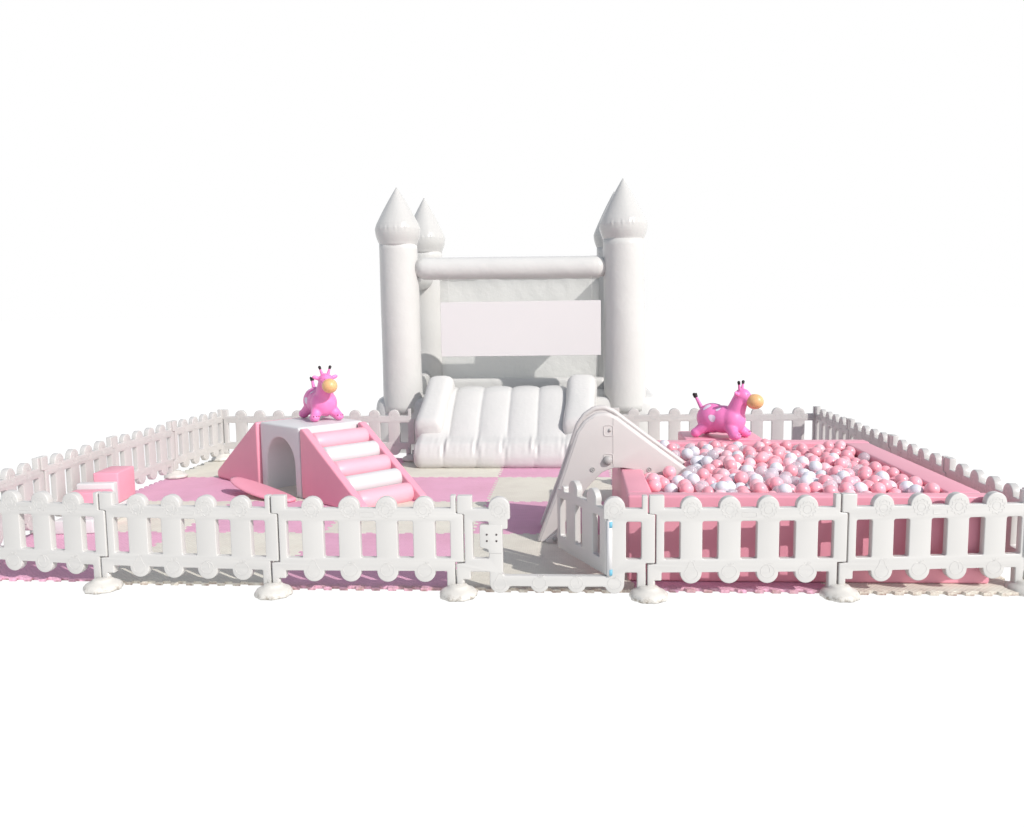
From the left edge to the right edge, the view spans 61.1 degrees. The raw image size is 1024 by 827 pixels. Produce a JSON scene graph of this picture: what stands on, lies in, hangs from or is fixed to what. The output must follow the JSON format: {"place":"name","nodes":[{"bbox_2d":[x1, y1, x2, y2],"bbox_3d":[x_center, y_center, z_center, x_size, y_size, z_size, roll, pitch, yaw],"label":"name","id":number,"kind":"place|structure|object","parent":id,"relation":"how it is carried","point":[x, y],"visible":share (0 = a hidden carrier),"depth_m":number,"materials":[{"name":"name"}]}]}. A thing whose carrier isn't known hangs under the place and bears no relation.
{"place":"outdoors","nodes":[
{"label":"outdoors","id":0,"kind":"place"},
{"bbox_2d":[0,307,1023,826],"bbox_3d":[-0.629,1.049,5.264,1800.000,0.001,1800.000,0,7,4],"label":"ground","id":1,"kind":"structure","parent":0,"point":[174,705],"depth_m":4.04,"materials":[{"name":"white"}]},
{"bbox_2d":[0,490,123,594],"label":"picket fence","id":2,"kind":"object","parent":1,"relation":"on","point":[75,555],"visible":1,"depth_m":5.33,"materials":[{"name":"plastic"}]},
{"bbox_2d":[0,531,161,581],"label":"foam mat","id":3,"kind":"object","parent":1,"relation":"on","point":[30,571],"visible":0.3,"depth_m":5.64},
{"bbox_2d":[0,458,44,544],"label":"picket fence","id":4,"kind":"object","parent":3,"relation":"on","point":[26,478],"visible":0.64,"depth_m":6.37,"materials":[{"name":"plastic"}]},
{"bbox_2d":[117,501,230,531],"bbox_3d":[-3.060,0.850,7.172,1.157,0.020,1.117,0,7,4],"label":"foam mat","id":5,"kind":"object","parent":1,"relation":"on","point":[122,522],"visible":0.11,"depth_m":6.94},
{"bbox_2d":[36,437,116,516],"bbox_3d":[-3.546,0.548,7.213,0.233,0.573,1.216,0,7,2],"label":"picket fence","id":6,"kind":"object","parent":5,"relation":"on","point":[70,463],"visible":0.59,"depth_m":7.05,"materials":[{"name":"plastic"}]},
{"bbox_2d":[55,466,135,533],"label":"soft steps","id":7,"kind":"structure","parent":5,"relation":"on","point":[119,481],"depth_m":7.00,"materials":[{"name":"plastic"}]},
{"bbox_2d":[135,477,247,500],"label":"foam mat","id":8,"kind":"object","parent":1,"relation":"on","point":[195,488],"visible":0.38,"depth_m":8.22,"materials":[{"name":"plastic"}]},
{"bbox_2d":[109,421,187,483],"bbox_3d":[-3.474,0.421,8.298,0.232,0.573,1.215,0,7,5],"label":"picket fence","id":9,"kind":"object","parent":8,"relation":"on","point":[126,446],"visible":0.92,"depth_m":8.33,"materials":[{"name":"plastic"}]},
{"bbox_2d":[99,491,292,600],"bbox_3d":[-1.905,0.775,5.179,1.212,0.594,0.232,0,6,8],"label":"picket fence","id":10,"kind":"object","parent":1,"relation":"on","point":[208,559],"visible":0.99,"depth_m":5.18,"materials":[{"name":"plastic"}]},
{"bbox_2d":[91,532,302,585],"bbox_3d":[-2.022,0.978,5.949,1.147,0.020,1.237,0,7,4],"label":"foam mat","id":11,"kind":"object","parent":1,"relation":"on","point":[160,576],"visible":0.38,"depth_m":5.53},
{"bbox_2d":[183,460,224,476],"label":"foam mat","id":12,"kind":"object","parent":1,"relation":"on","point":[209,468],"visible":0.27,"depth_m":9.23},
{"bbox_2d":[171,409,230,470],"bbox_3d":[-3.343,0.293,9.378,0.233,0.573,1.215,1,7,8],"label":"picket fence","id":13,"kind":"object","parent":12,"relation":"on","point":[211,444],"visible":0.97,"depth_m":9.29,"materials":[{"name":"plastic"}]},
{"bbox_2d":[211,409,299,460],"bbox_3d":[-2.762,0.242,9.780,1.326,0.573,0.232,0,7,7],"label":"picket fence","id":14,"kind":"object","parent":12,"relation":"on","point":[241,419],"visible":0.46,"depth_m":9.80,"materials":[{"name":"plastic"}]},
{"bbox_2d":[185,501,335,532],"bbox_3d":[-1.938,0.844,7.088,1.147,0.020,1.117,0,7,4],"label":"foam mat","id":15,"kind":"object","parent":1,"relation":"on","point":[259,526],"visible":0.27,"depth_m":6.77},
{"bbox_2d":[230,476,295,501],"bbox_3d":[-2.247,0.679,7.804,0.800,0.148,0.260,4,8,35],"label":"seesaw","id":16,"kind":"object","parent":15,"relation":"on","point":[255,488],"visible":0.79,"depth_m":7.79},
{"bbox_2d":[245,485,303,501],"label":"foam mat","id":17,"kind":"object","parent":1,"relation":"on","point":[291,490],"visible":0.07,"depth_m":7.96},
{"bbox_2d":[218,416,309,483],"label":"wedge ramp","id":18,"kind":"structure","parent":17,"relation":"on","point":[244,459],"depth_m":8.31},
{"bbox_2d":[260,416,361,497],"bbox_3d":[-1.882,0.387,8.175,0.685,0.635,0.685,-7,9,-44],"label":"tunnel block","id":19,"kind":"object","parent":17,"relation":"on","point":[281,452],"depth_m":8.10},
{"bbox_2d":[299,365,343,421],"bbox_3d":[-1.800,-0.200,8.206,0.323,0.520,0.675,-4,8,-29],"label":"giraffe hopper","id":20,"kind":"object","parent":19,"relation":"on","point":[319,399],"visible":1,"depth_m":8.08,"materials":[{"name":"rubber"}]},
{"bbox_2d":[281,532,464,590],"bbox_3d":[-0.905,0.975,5.834,1.152,0.020,1.302,0,7,4],"label":"foam mat","id":21,"kind":"object","parent":1,"relation":"on","point":[371,580],"visible":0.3,"depth_m":5.39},
{"bbox_2d":[271,494,477,601],"bbox_3d":[-0.813,0.773,5.068,1.217,0.594,0.232,0,6,4],"label":"picket fence","id":22,"kind":"object","parent":1,"relation":"on","point":[387,563],"visible":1,"depth_m":5.07,"materials":[{"name":"plastic"}]},
{"bbox_2d":[325,501,486,533],"bbox_3d":[-0.819,0.838,7.005,1.152,0.020,1.117,0,7,4],"label":"foam mat","id":23,"kind":"object","parent":1,"relation":"on","point":[442,527],"visible":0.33,"depth_m":6.71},
{"bbox_2d":[300,422,425,506],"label":"roller stairs","id":24,"kind":"structure","parent":23,"relation":"on","point":[363,465],"depth_m":7.55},
{"bbox_2d":[401,462,502,476],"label":"foam mat","id":25,"kind":"object","parent":1,"relation":"on","point":[412,469],"visible":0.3,"depth_m":8.92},
{"bbox_2d":[331,409,415,461],"bbox_3d":[-1.613,0.238,9.666,1.221,0.573,0.233,0,6,5],"label":"picket fence","id":26,"kind":"object","parent":25,"relation":"on","point":[393,419],"visible":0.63,"depth_m":9.64,"materials":[{"name":"plastic"}]},
{"bbox_2d":[412,477,498,501],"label":"foam mat","id":27,"kind":"object","parent":1,"relation":"on","point":[440,489],"visible":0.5,"depth_m":8.15,"materials":[{"name":"plastic"}]},
{"bbox_2d":[375,178,657,467],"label":"bouncy castle","id":28,"kind":"structure","parent":1,"relation":"on","point":[509,362],"depth_m":9.95,"materials":[{"name":"white plastic"}]},
{"bbox_2d":[473,501,604,534],"bbox_3d":[0.298,0.832,6.922,1.142,0.020,1.117,0,7,4],"label":"foam mat","id":29,"kind":"object","parent":1,"relation":"on","point":[525,517],"visible":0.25,"depth_m":6.86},
{"bbox_2d":[456,533,635,592],"bbox_3d":[0.212,0.969,5.748,1.142,0.020,1.307,0,7,4],"label":"foam mat","id":30,"kind":"object","parent":1,"relation":"on","point":[525,553],"visible":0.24,"depth_m":5.63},
{"bbox_2d":[538,405,685,542],"bbox_3d":[0.759,0.431,6.293,1.138,0.939,0.553,0,7,4],"label":"toddler slide","id":31,"kind":"object","parent":30,"relation":"on","point":[604,438],"visible":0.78,"depth_m":6.04,"materials":[{"name":"plastic"}]},
{"bbox_2d":[487,477,611,501],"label":"foam mat","id":32,"kind":"object","parent":1,"relation":"on","point":[526,489],"visible":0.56,"depth_m":8.04,"materials":[{"name":"plastic"}]},
{"bbox_2d":[498,468,611,476],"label":"foam mat","id":33,"kind":"object","parent":1,"relation":"on","point":[530,472],"visible":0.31,"depth_m":8.82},
{"bbox_2d":[457,494,667,603],"bbox_3d":[0.285,0.768,4.995,1.223,0.594,0.234,0,7,4],"label":"gateway","id":34,"kind":"object","parent":1,"relation":"on","point":[495,514],"visible":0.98,"depth_m":5.00,"materials":[{"name":"plastic"}]},
{"bbox_2d":[557,480,611,575],"bbox_3d":[0.438,0.662,5.278,0.040,0.479,0.694,-3,7,-21],"label":"gate leaf","id":35,"kind":"object","parent":34,"relation":"attached to","point":[569,533],"visible":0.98,"depth_m":5.23,"materials":[{"name":"plastic"}]},
{"bbox_2d":[631,580,825,593],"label":"foam mat","id":36,"kind":"object","parent":1,"relation":"on","point":[746,587],"visible":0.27,"depth_m":5.09,"materials":[{"name":"plastic"}]},
{"bbox_2d":[647,493,860,602],"bbox_3d":[1.380,0.758,4.947,1.208,0.594,0.233,-1,7,1],"label":"picket fence","id":37,"kind":"object","parent":1,"relation":"on","point":[766,563],"visible":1,"depth_m":4.95,"materials":[{"name":"plastic"}]},
{"bbox_2d":[745,406,814,439],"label":"picket fence","id":38,"kind":"object","parent":1,"relation":"on","point":[777,417],"visible":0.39,"depth_m":9.34,"materials":[{"name":"plastic"}]},
{"bbox_2d":[815,406,848,439],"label":"picket fence","id":39,"kind":"object","parent":1,"relation":"on","point":[830,426],"visible":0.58,"depth_m":8.83,"materials":[{"name":"plastic"}]},
{"bbox_2d":[847,418,890,452],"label":"picket fence","id":40,"kind":"object","parent":1,"relation":"on","point":[859,431],"visible":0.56,"depth_m":7.73,"materials":[{"name":"plastic"}]},
{"bbox_2d":[820,576,1018,596],"bbox_3d":[2.424,0.957,5.591,1.107,0.020,1.292,0,7,4],"label":"foam mat","id":41,"kind":"object","parent":1,"relation":"on","point":[995,586],"visible":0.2,"depth_m":5.01,"materials":[{"name":"plastic"}]},
{"bbox_2d":[889,434,949,476],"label":"picket fence","id":42,"kind":"object","parent":1,"relation":"on","point":[922,457],"visible":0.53,"depth_m":6.56,"materials":[{"name":"plastic"}]},
{"bbox_2d":[836,489,1023,596],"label":"picket fence","id":43,"kind":"object","parent":1,"relation":"on","point":[954,559],"visible":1,"depth_m":4.95,"materials":[{"name":"plastic"}]},
{"bbox_2d":[944,457,1023,570],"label":"picket fence","id":44,"kind":"object","parent":1,"relation":"on","point":[975,479],"visible":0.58,"depth_m":5.41,"materials":[{"name":"plastic"}]},
{"bbox_2d":[0,0,1023,321],"label":"sky","id":45,"kind":"structure","parent":0,"point":[160,159],"materials":[{"name":"white"}]},
{"label":"pit ball","id":46,"kind":"object","parent":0,"visible":0},
{"bbox_2d":[680,482,693,491],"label":"pit ball","id":47,"kind":"object","parent":46,"relation":"on","point":[686,487],"visible":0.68,"depth_m":5.49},
{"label":"pit ball","id":48,"kind":"object","parent":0,"visible":0},
{"bbox_2d":[717,468,729,476],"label":"pit ball","id":49,"kind":"object","parent":48,"relation":"on","point":[723,472],"visible":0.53,"depth_m":5.82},
{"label":"foam mat","id":50,"kind":"object","parent":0,"visible":0},
{"bbox_2d":[612,440,988,583],"bbox_3d":[1.826,0.613,6.244,2.105,0.528,2.260,0,7,4],"label":"ball pit","id":51,"kind":"object","parent":50,"relation":"on","point":[630,487],"visible":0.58,"depth_m":5.16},
{"bbox_2d":[660,439,870,491],"bbox_3d":[1.791,0.514,6.210,1.738,0.422,1.999,0,7,4],"label":"ball heap","id":52,"kind":"object","parent":51,"relation":"in","point":[701,449],"visible":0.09,"depth_m":6.72,"materials":[{"name":"plastic"}]},
{"bbox_2d":[646,473,659,482],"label":"pit ball","id":53,"kind":"object","parent":52,"relation":"on","point":[651,476],"visible":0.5,"depth_m":5.68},
{"bbox_2d":[648,479,661,491],"bbox_3d":[0.924,0.472,5.620,0.091,0.091,0.091,42,19,-1],"label":"pit ball","id":54,"kind":"object","parent":52,"relation":"on","point":[655,485],"visible":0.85,"depth_m":5.59,"materials":[{"name":"plastic"}]},
{"bbox_2d":[660,477,669,488],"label":"pit ball","id":55,"kind":"object","parent":52,"relation":"on","point":[664,481],"visible":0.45,"depth_m":5.71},
{"bbox_2d":[663,466,675,477],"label":"pit ball","id":56,"kind":"object","parent":52,"relation":"on","point":[668,471],"visible":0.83,"depth_m":5.93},
{"bbox_2d":[664,483,677,491],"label":"pit ball","id":57,"kind":"object","parent":52,"relation":"on","point":[670,487],"visible":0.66,"depth_m":5.58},
{"bbox_2d":[672,475,683,486],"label":"pit ball","id":58,"kind":"object","parent":52,"relation":"on","point":[676,479],"visible":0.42,"depth_m":5.71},
{"bbox_2d":[686,473,699,484],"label":"pit ball","id":59,"kind":"object","parent":52,"relation":"on","point":[693,478],"visible":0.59,"depth_m":5.69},
{"bbox_2d":[690,456,701,464],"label":"pit ball","id":60,"kind":"object","parent":52,"relation":"on","point":[695,459],"visible":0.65,"depth_m":6.38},
{"bbox_2d":[695,480,708,491],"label":"pit ball","id":61,"kind":"object","parent":52,"relation":"on","point":[700,485],"visible":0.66,"depth_m":5.54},
{"bbox_2d":[696,468,709,478],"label":"pit ball","id":62,"kind":"object","parent":52,"relation":"on","point":[704,473],"visible":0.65,"depth_m":5.82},
{"bbox_2d":[701,456,712,465],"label":"pit ball","id":63,"kind":"object","parent":52,"relation":"on","point":[706,460],"visible":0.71,"depth_m":6.30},
{"bbox_2d":[707,449,718,459],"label":"pit ball","id":64,"kind":"object","parent":52,"relation":"on","point":[713,454],"visible":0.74,"depth_m":6.48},
{"bbox_2d":[710,459,722,467],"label":"pit ball","id":65,"kind":"object","parent":52,"relation":"on","point":[716,463],"visible":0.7,"depth_m":6.17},
{"bbox_2d":[715,481,729,491],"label":"pit ball","id":66,"kind":"object","parent":52,"relation":"on","point":[722,485],"visible":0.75,"depth_m":5.40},
{"bbox_2d":[724,459,737,469],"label":"pit ball","id":67,"kind":"object","parent":52,"relation":"on","point":[730,464],"visible":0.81,"depth_m":6.08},
{"bbox_2d":[732,454,743,464],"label":"pit ball","id":68,"kind":"object","parent":52,"relation":"on","point":[738,458],"visible":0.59,"depth_m":6.28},
{"bbox_2d":[752,482,766,491],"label":"pit ball","id":69,"kind":"object","parent":52,"relation":"on","point":[759,487],"visible":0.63,"depth_m":5.30,"materials":[{"name":"plastic"}]},
{"bbox_2d":[755,453,767,463],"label":"pit ball","id":70,"kind":"object","parent":52,"relation":"on","point":[760,457],"visible":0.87,"depth_m":6.28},
{"bbox_2d":[755,466,767,475],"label":"pit ball","id":71,"kind":"object","parent":52,"relation":"on","point":[760,470],"visible":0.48,"depth_m":5.91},
{"bbox_2d":[765,468,778,478],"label":"pit ball","id":72,"kind":"object","parent":52,"relation":"on","point":[771,472],"visible":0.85,"depth_m":5.71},
{"bbox_2d":[769,477,783,488],"bbox_3d":[1.685,0.449,5.527,0.091,0.091,0.091,13,8,9],"label":"pit ball","id":73,"kind":"object","parent":52,"relation":"on","point":[774,481],"visible":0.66,"depth_m":5.50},
{"bbox_2d":[777,483,791,492],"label":"pit ball","id":74,"kind":"object","parent":52,"relation":"on","point":[784,488],"visible":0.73,"depth_m":5.27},
{"bbox_2d":[782,458,794,466],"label":"pit ball","id":75,"kind":"object","parent":52,"relation":"on","point":[786,462],"visible":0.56,"depth_m":6.08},
{"bbox_2d":[784,464,797,475],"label":"pit ball","id":76,"kind":"object","parent":52,"relation":"on","point":[792,469],"visible":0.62,"depth_m":5.82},
{"bbox_2d":[796,456,808,464],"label":"pit ball","id":77,"kind":"object","parent":52,"relation":"on","point":[802,459],"visible":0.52,"depth_m":6.18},
{"bbox_2d":[795,483,810,492],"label":"pit ball","id":78,"kind":"object","parent":52,"relation":"on","point":[802,487],"visible":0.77,"depth_m":5.26,"materials":[{"name":"plastic"}]},
{"bbox_2d":[809,461,821,471],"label":"pit ball","id":79,"kind":"object","parent":52,"relation":"on","point":[815,466],"visible":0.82,"depth_m":5.99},
{"bbox_2d":[809,481,822,492],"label":"pit ball","id":80,"kind":"object","parent":52,"relation":"on","point":[815,486],"visible":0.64,"depth_m":5.29,"materials":[{"name":"plastic"}]},
{"bbox_2d":[818,475,831,483],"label":"pit ball","id":81,"kind":"object","parent":52,"relation":"on","point":[822,479],"visible":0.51,"depth_m":5.54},
{"bbox_2d":[822,485,837,492],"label":"pit ball","id":82,"kind":"object","parent":52,"relation":"on","point":[830,489],"visible":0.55,"depth_m":5.21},
{"bbox_2d":[824,456,835,465],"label":"pit ball","id":83,"kind":"object","parent":52,"relation":"on","point":[829,460],"visible":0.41,"depth_m":6.20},
{"bbox_2d":[823,480,837,488],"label":"pit ball","id":84,"kind":"object","parent":52,"relation":"on","point":[830,482],"visible":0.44,"depth_m":5.40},
{"bbox_2d":[834,458,847,467],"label":"pit ball","id":85,"kind":"object","parent":52,"relation":"on","point":[842,462],"visible":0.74,"depth_m":6.12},
{"bbox_2d":[836,470,849,479],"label":"pit ball","id":86,"kind":"object","parent":52,"relation":"on","point":[841,474],"visible":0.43,"depth_m":5.72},
{"bbox_2d":[838,482,853,492],"bbox_3d":[2.051,0.466,5.319,0.091,0.091,0.091,35,-6,0],"label":"pit ball","id":87,"kind":"object","parent":52,"relation":"on","point":[843,486],"visible":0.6,"depth_m":5.29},
{"bbox_2d":[841,476,856,484],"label":"pit ball","id":88,"kind":"object","parent":52,"relation":"on","point":[851,480],"visible":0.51,"depth_m":5.44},
{"bbox_2d":[852,464,862,475],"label":"pit ball","id":89,"kind":"object","parent":52,"relation":"on","point":[856,468],"visible":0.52,"depth_m":5.97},
{"bbox_2d":[853,482,867,492],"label":"pit ball","id":90,"kind":"object","parent":52,"relation":"on","point":[859,487],"visible":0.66,"depth_m":5.31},
{"bbox_2d":[858,470,871,481],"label":"pit ball","id":91,"kind":"object","parent":52,"relation":"on","point":[863,475],"visible":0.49,"depth_m":5.78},
{"bbox_2d":[868,461,881,473],"bbox_3d":[2.523,0.378,6.026,0.091,0.091,0.091,-21,5,17],"label":"pit ball","id":92,"kind":"object","parent":52,"relation":"on","point":[874,466],"visible":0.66,"depth_m":5.99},
{"bbox_2d":[870,482,885,492],"bbox_3d":[2.270,0.472,5.375,0.091,0.091,0.091,17,10,43],"label":"pit ball","id":93,"kind":"object","parent":52,"relation":"on","point":[877,487],"visible":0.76,"depth_m":5.34,"materials":[{"name":"plastic"}]},
{"bbox_2d":[875,471,889,479],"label":"pit ball","id":94,"kind":"object","parent":52,"relation":"on","point":[882,474],"visible":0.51,"depth_m":5.62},
{"bbox_2d":[878,479,891,492],"bbox_3d":[2.334,0.456,5.441,0.091,0.091,0.091,20,-16,2],"label":"pit ball","id":95,"kind":"object","parent":52,"relation":"on","point":[887,484],"visible":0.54,"depth_m":5.41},
{"bbox_2d":[886,467,899,477],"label":"pit ball","id":96,"kind":"object","parent":52,"relation":"on","point":[892,471],"visible":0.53,"depth_m":5.87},
{"bbox_2d":[894,474,908,483],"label":"pit ball","id":97,"kind":"object","parent":52,"relation":"on","point":[898,477],"visible":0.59,"depth_m":5.62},
{"bbox_2d":[899,481,912,492],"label":"pit ball","id":98,"kind":"object","parent":52,"relation":"on","point":[904,486],"visible":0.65,"depth_m":5.37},
{"bbox_2d":[907,476,922,485],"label":"pit ball","id":99,"kind":"object","parent":52,"relation":"on","point":[915,480],"visible":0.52,"depth_m":5.46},
{"bbox_2d":[924,482,939,492],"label":"pit ball","id":100,"kind":"object","parent":52,"relation":"on","point":[931,487],"visible":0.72,"depth_m":5.22,"materials":[{"name":"plastic"}]},
{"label":"pit ball","id":101,"kind":"object","parent":52,"relation":"on","visible":0},
{"bbox_2d":[799,475,813,484],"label":"pit ball","id":102,"kind":"object","parent":101,"relation":"on","point":[807,479],"visible":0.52,"depth_m":5.53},
{"label":"pit ball","id":103,"kind":"object","parent":52,"relation":"on","visible":0},
{"bbox_2d":[684,465,696,473],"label":"pit ball","id":104,"kind":"object","parent":103,"relation":"on","point":[692,469],"visible":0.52,"depth_m":5.95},
{"label":"pit ball","id":105,"kind":"object","parent":51,"relation":"in","visible":0},
{"bbox_2d":[908,484,923,492],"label":"pit ball","id":106,"kind":"object","parent":105,"relation":"on","point":[915,488],"visible":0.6,"depth_m":5.28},
{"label":"pit ball","id":107,"kind":"object","parent":51,"relation":"in","visible":0},
{"bbox_2d":[779,474,791,483],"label":"pit ball","id":108,"kind":"object","parent":107,"relation":"on","point":[786,479],"visible":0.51,"depth_m":5.56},
{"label":"pit ball","id":109,"kind":"object","parent":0,"visible":0},
{"bbox_2d":[769,462,782,474],"bbox_3d":[1.817,0.381,5.964,0.091,0.091,0.091,32,2,0],"label":"pit ball","id":110,"kind":"object","parent":109,"relation":"on","point":[778,466],"visible":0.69,"depth_m":5.93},
{"label":"pit ball","id":111,"kind":"object","parent":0,"visible":0},
{"bbox_2d":[740,465,753,472],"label":"pit ball","id":112,"kind":"object","parent":111,"relation":"on","point":[745,468],"visible":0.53,"depth_m":5.90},
{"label":"pit ball","id":113,"kind":"object","parent":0,"visible":0},
{"bbox_2d":[734,471,748,483],"bbox_3d":[1.496,0.422,5.655,0.091,0.091,0.091,-32,-10,7],"label":"pit ball","id":114,"kind":"object","parent":113,"relation":"on","point":[741,476],"visible":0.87,"depth_m":5.62,"materials":[{"name":"plastic"}]},
{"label":"pit ball","id":115,"kind":"object","parent":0,"visible":0},
{"bbox_2d":[829,466,841,475],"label":"pit ball","id":116,"kind":"object","parent":115,"relation":"on","point":[834,470],"visible":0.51,"depth_m":5.81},
{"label":"foam mat","id":117,"kind":"object","parent":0,"visible":0},
{"bbox_2d":[613,407,698,439],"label":"picket fence","id":118,"kind":"object","parent":117,"relation":"on","point":[654,417],"visible":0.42,"depth_m":9.41,"materials":[{"name":"plastic"}]},
{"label":"foam mat","id":119,"kind":"object","parent":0,"visible":0},
{"bbox_2d":[678,431,761,439],"bbox_3d":[1.821,0.450,7.632,0.660,0.532,0.512,0,7,4],"label":"corner block","id":120,"kind":"object","parent":119,"relation":"on","point":[684,435],"depth_m":7.48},
{"bbox_2d":[691,380,763,439],"bbox_3d":[1.834,-0.040,7.390,0.635,0.494,0.304,4,8,37],"label":"giraffe hopper","id":121,"kind":"object","parent":120,"relation":"on","point":[730,419],"visible":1,"depth_m":7.30,"materials":[{"name":"rubber"}]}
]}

